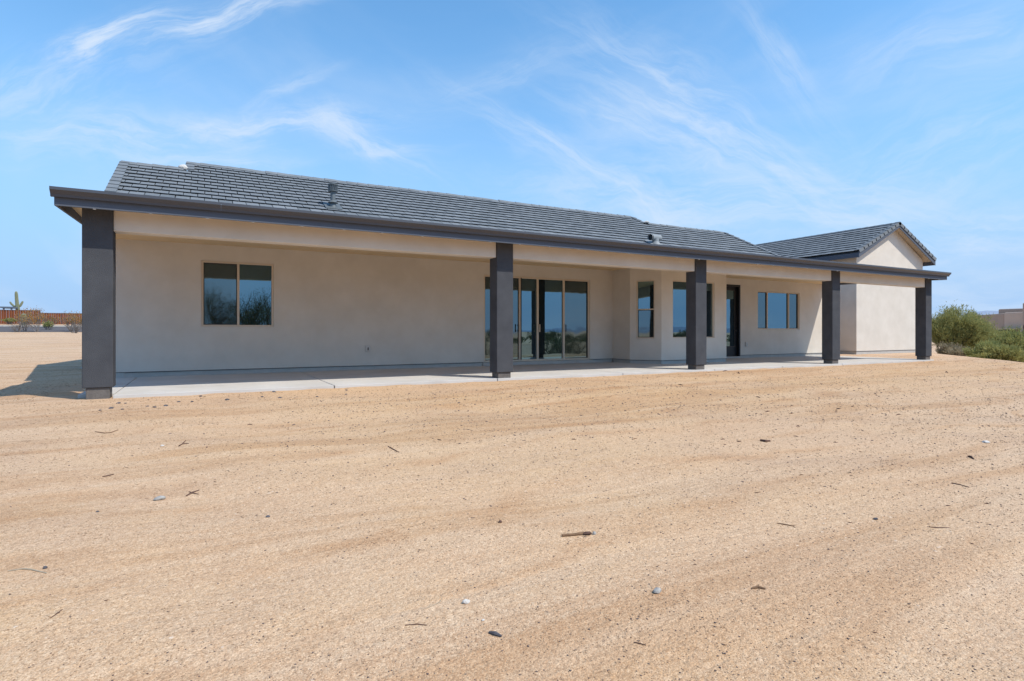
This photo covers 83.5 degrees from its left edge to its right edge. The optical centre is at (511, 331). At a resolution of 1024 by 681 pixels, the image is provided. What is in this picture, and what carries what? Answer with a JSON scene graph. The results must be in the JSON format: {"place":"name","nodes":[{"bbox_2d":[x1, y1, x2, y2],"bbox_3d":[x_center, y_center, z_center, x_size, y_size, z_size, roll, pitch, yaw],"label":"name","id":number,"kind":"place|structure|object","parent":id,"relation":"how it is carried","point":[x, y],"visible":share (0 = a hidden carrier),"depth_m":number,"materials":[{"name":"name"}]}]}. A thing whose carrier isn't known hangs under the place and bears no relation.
{"place":"outdoors","nodes":[
{"label":"outdoors","id":0,"kind":"place"},
{"bbox_2d":[0,326,81,331],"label":"road","id":1,"kind":"structure","parent":0,"point":[30,329],"depth_m":59.62,"materials":[{"name":"grey asphalt"}]},
{"bbox_2d":[0,322,1023,680],"bbox_3d":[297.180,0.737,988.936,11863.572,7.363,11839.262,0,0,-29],"label":"ground","id":2,"kind":"structure","parent":0,"point":[148,582],"depth_m":3.63,"materials":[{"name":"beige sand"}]},
{"bbox_2d":[0,318,16,323],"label":"roadside shrub","id":3,"kind":"object","parent":2,"relation":"on","point":[9,320],"visible":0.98,"depth_m":71.81,"materials":[{"name":"green plant"}]},
{"bbox_2d":[0,306,17,309],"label":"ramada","id":4,"kind":"object","parent":2,"relation":"on","point":[10,308],"visible":0.55,"depth_m":81.38,"materials":[{"name":"grey metal"}]},
{"bbox_2d":[9,291,22,309],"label":"saguaro","id":5,"kind":"object","parent":2,"relation":"on","point":[16,301],"visible":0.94,"depth_m":83.87,"materials":[{"name":"green plant"}]},
{"bbox_2d":[7,322,26,331],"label":"bare shrub","id":6,"kind":"object","parent":2,"relation":"on","point":[18,327],"visible":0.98,"depth_m":53.91,"materials":[{"name":"plant"}]},
{"bbox_2d":[0,310,40,323],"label":"steel fence","id":7,"kind":"object","parent":2,"relation":"on","point":[4,314],"visible":0.59,"depth_m":73.03,"materials":[{"name":"brown metal"}]},
{"bbox_2d":[7,568,46,573],"bbox_3d":[-2.473,1.224,2.944,0.213,0.012,0.035,0,0,3],"label":"twig","id":8,"kind":"object","parent":2,"relation":"on","point":[27,569],"visible":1,"depth_m":2.95,"materials":[{"name":"brown wood"}]},
{"bbox_2d":[13,307,41,330],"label":"roadside shrub","id":9,"kind":"object","parent":2,"relation":"on","point":[21,321],"visible":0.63,"depth_m":55.75,"materials":[{"name":"orange plant"}]},
{"bbox_2d":[19,305,46,331],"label":"roadside shrub","id":10,"kind":"object","parent":2,"relation":"on","point":[35,322],"visible":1,"depth_m":54.71,"materials":[{"name":"orange plant"}]},
{"bbox_2d":[0,325,81,326],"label":"kerb","id":11,"kind":"structure","parent":2,"relation":"on","point":[41,325],"depth_m":67.76,"materials":[{"name":"grey concrete"}]},
{"bbox_2d":[42,320,53,329],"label":"roadside shrub","id":12,"kind":"object","parent":2,"relation":"on","point":[48,324],"visible":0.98,"depth_m":59.97,"materials":[{"name":"green plant"}]},
{"bbox_2d":[39,313,59,325],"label":"roadside shrub","id":13,"kind":"object","parent":2,"relation":"on","point":[52,318],"visible":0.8,"depth_m":66.11,"materials":[{"name":"orange plant"}]},
{"bbox_2d":[40,312,81,323],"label":"steel fence","id":14,"kind":"object","parent":2,"relation":"on","point":[62,315],"visible":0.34,"depth_m":75.27,"materials":[{"name":"brown metal"}]},
{"bbox_2d":[58,312,81,330],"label":"roadside shrub","id":15,"kind":"object","parent":2,"relation":"on","point":[64,321],"visible":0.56,"depth_m":57.76,"materials":[{"name":"orange plant"}]},
{"bbox_2d":[67,323,80,332],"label":"bare shrub","id":16,"kind":"object","parent":2,"relation":"on","point":[75,330],"visible":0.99,"depth_m":53.41,"materials":[{"name":"plant"}]},
{"bbox_2d":[67,311,81,331],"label":"roadside shrub","id":17,"kind":"object","parent":2,"relation":"on","point":[75,320],"visible":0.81,"depth_m":55.89,"materials":[{"name":"orange plant"}]},
{"bbox_2d":[153,496,165,500],"bbox_3d":[-2.520,1.192,4.101,0.064,0.042,0.066,0,0,22],"label":"stone","id":18,"kind":"object","parent":2,"relation":"on","point":[158,498],"visible":0.98,"depth_m":4.09,"materials":[{"name":"white stone"}]},
{"bbox_2d":[462,599,469,603],"bbox_3d":[-0.215,1.275,2.713,0.030,0.030,0.038,0,0,18],"label":"stone","id":19,"kind":"object","parent":2,"relation":"on","point":[465,601],"visible":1,"depth_m":2.70,"materials":[{"name":"white stone"}]},
{"bbox_2d":[488,631,501,636],"bbox_3d":[-0.071,1.281,2.440,0.063,0.016,0.017,0,0,22],"label":"bark chip","id":20,"kind":"object","parent":2,"relation":"on","point":[495,633],"visible":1,"depth_m":2.44,"materials":[{"name":"wood"}]},
{"bbox_2d":[49,160,950,399],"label":"house","id":21,"kind":"structure","parent":2,"relation":"on","point":[191,268],"depth_m":15.58,"materials":[{"name":"paint"}]},
{"bbox_2d":[201,260,273,326],"bbox_3d":[-6.579,-0.900,13.800,1.563,1.545,0.085,0,0,-29],"label":"window","id":22,"kind":"structure","parent":21,"relation":"in","point":[233,294],"depth_m":13.77,"materials":[{"name":"glass"}]},
{"bbox_2d":[484,275,588,361],"bbox_3d":[0.833,-0.398,17.799,3.827,2.582,0.130,0,0,-29],"label":"sliding door","id":23,"kind":"structure","parent":21,"relation":"in","point":[551,315],"depth_m":17.97,"materials":[{"name":"glass"}]},
{"bbox_2d":[637,280,654,337],"bbox_3d":[4.242,-0.715,18.183,0.580,1.836,0.085,0,0,27],"label":"window","id":24,"kind":"structure","parent":21,"relation":"in","point":[645,288],"depth_m":18.19,"materials":[{"name":"blue glass"}]},
{"bbox_2d":[673,280,713,337],"bbox_3d":[5.856,-0.723,18.618,1.851,1.830,0.085,0,0,-29],"label":"window","id":25,"kind":"structure","parent":21,"relation":"in","point":[679,287],"depth_m":18.42,"materials":[{"name":"blue glass"}]},
{"bbox_2d":[726,284,739,355],"bbox_3d":[8.194,-0.414,21.895,1.194,2.788,0.256,0,0,-29],"label":"entry door","id":26,"kind":"structure","parent":21,"relation":"in","point":[732,291],"depth_m":22.04,"materials":[{"name":"black paint"}]},
{"bbox_2d":[758,291,798,329],"bbox_3d":[10.741,-0.861,23.205,2.558,1.516,0.085,0,0,-29],"label":"window","id":27,"kind":"structure","parent":21,"relation":"in","point":[776,310],"depth_m":23.25,"materials":[{"name":"blue glass"}]},
{"bbox_2d":[78,355,933,397],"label":"patio","id":28,"kind":"structure","parent":2,"relation":"on","point":[150,386],"depth_m":13.20,"materials":[{"name":"concrete"}]},
{"bbox_2d":[5,378,1022,678],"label":"wood litter","id":29,"kind":"object","parent":2,"relation":"on","point":[483,470],"visible":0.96,"depth_m":4.89,"materials":[{"name":"brown wood"}]},
{"bbox_2d":[562,531,591,536],"bbox_3d":[0.396,1.239,3.522,0.192,0.024,0.033,0,0,-12],"label":"broken stick","id":30,"kind":"object","parent":2,"relation":"on","point":[579,533],"visible":1,"depth_m":3.52,"materials":[{"name":"brown wood"}]},
{"bbox_2d":[653,587,661,593],"bbox_3d":[0.705,1.261,2.791,0.048,0.035,0.037,0,0,-29],"label":"stone","id":31,"kind":"object","parent":2,"relation":"on","point":[657,590],"visible":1,"depth_m":2.78,"materials":[{"name":"white stone"}]},
{"bbox_2d":[751,585,765,588],"bbox_3d":[1.217,1.264,2.842,0.070,0.012,0.025,0,0,3],"label":"bark chip","id":32,"kind":"object","parent":2,"relation":"on","point":[757,586],"visible":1,"depth_m":2.84,"materials":[{"name":"brown wood"}]},
{"bbox_2d":[935,342,965,354],"bbox_3d":[25.284,1.191,32.893,1.624,1.412,1.541,0,0,-1],"label":"desert bush","id":33,"kind":"object","parent":2,"relation":"on","point":[940,350],"visible":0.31,"depth_m":32.85,"materials":[{"name":"plant"}]},
{"bbox_2d":[943,345,974,356],"bbox_3d":[24.516,1.301,31.014,1.837,1.275,1.767,0,0,-29],"label":"desert bush","id":34,"kind":"object","parent":2,"relation":"on","point":[959,352],"visible":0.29,"depth_m":30.92,"materials":[{"name":"plant"}]},
{"bbox_2d":[932,301,992,348],"bbox_3d":[28.390,0.011,36.835,3.989,4.352,3.381,0,0,36],"label":"desert bush","id":35,"kind":"object","parent":2,"relation":"on","point":[950,326],"visible":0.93,"depth_m":36.12,"materials":[{"name":"green plant"}]},
{"bbox_2d":[933,307,1007,344],"bbox_3d":[31.449,0.413,38.841,4.112,4.505,5.216,0,0,2],"label":"desert bush","id":36,"kind":"object","parent":2,"relation":"on","point":[972,312],"visible":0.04,"depth_m":38.31,"materials":[{"name":"green plant"}]},
{"bbox_2d":[963,337,1004,357],"bbox_3d":[23.834,1.080,28.747,2.222,1.685,2.161,0,0,-29],"label":"desert bush","id":37,"kind":"object","parent":2,"relation":"on","point":[971,353],"visible":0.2,"depth_m":28.77,"materials":[{"name":"green plant"}]},
{"bbox_2d":[975,342,1023,361],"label":"desert bush","id":38,"kind":"object","parent":2,"relation":"on","point":[1009,353],"visible":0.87,"depth_m":26.58,"materials":[{"name":"green plant"}]},
{"bbox_2d":[976,303,1023,333],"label":"adobe house","id":39,"kind":"structure","parent":2,"relation":"on","point":[1003,318],"depth_m":65.59,"materials":[{"name":"grey paint"}]},
{"bbox_2d":[988,325,1023,349],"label":"desert bush","id":40,"kind":"object","parent":2,"relation":"on","point":[1015,338],"visible":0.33,"depth_m":32.15,"materials":[{"name":"green plant"}]},
{"bbox_2d":[0,0,1023,322],"label":"sky","id":41,"kind":"structure","parent":0,"point":[755,122],"materials":[{"name":"blue"}]},
{"bbox_2d":[934,311,998,317],"bbox_3d":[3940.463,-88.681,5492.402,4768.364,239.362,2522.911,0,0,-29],"label":"hills","id":42,"kind":"structure","parent":0,"point":[987,312],"depth_m":5172.49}
]}

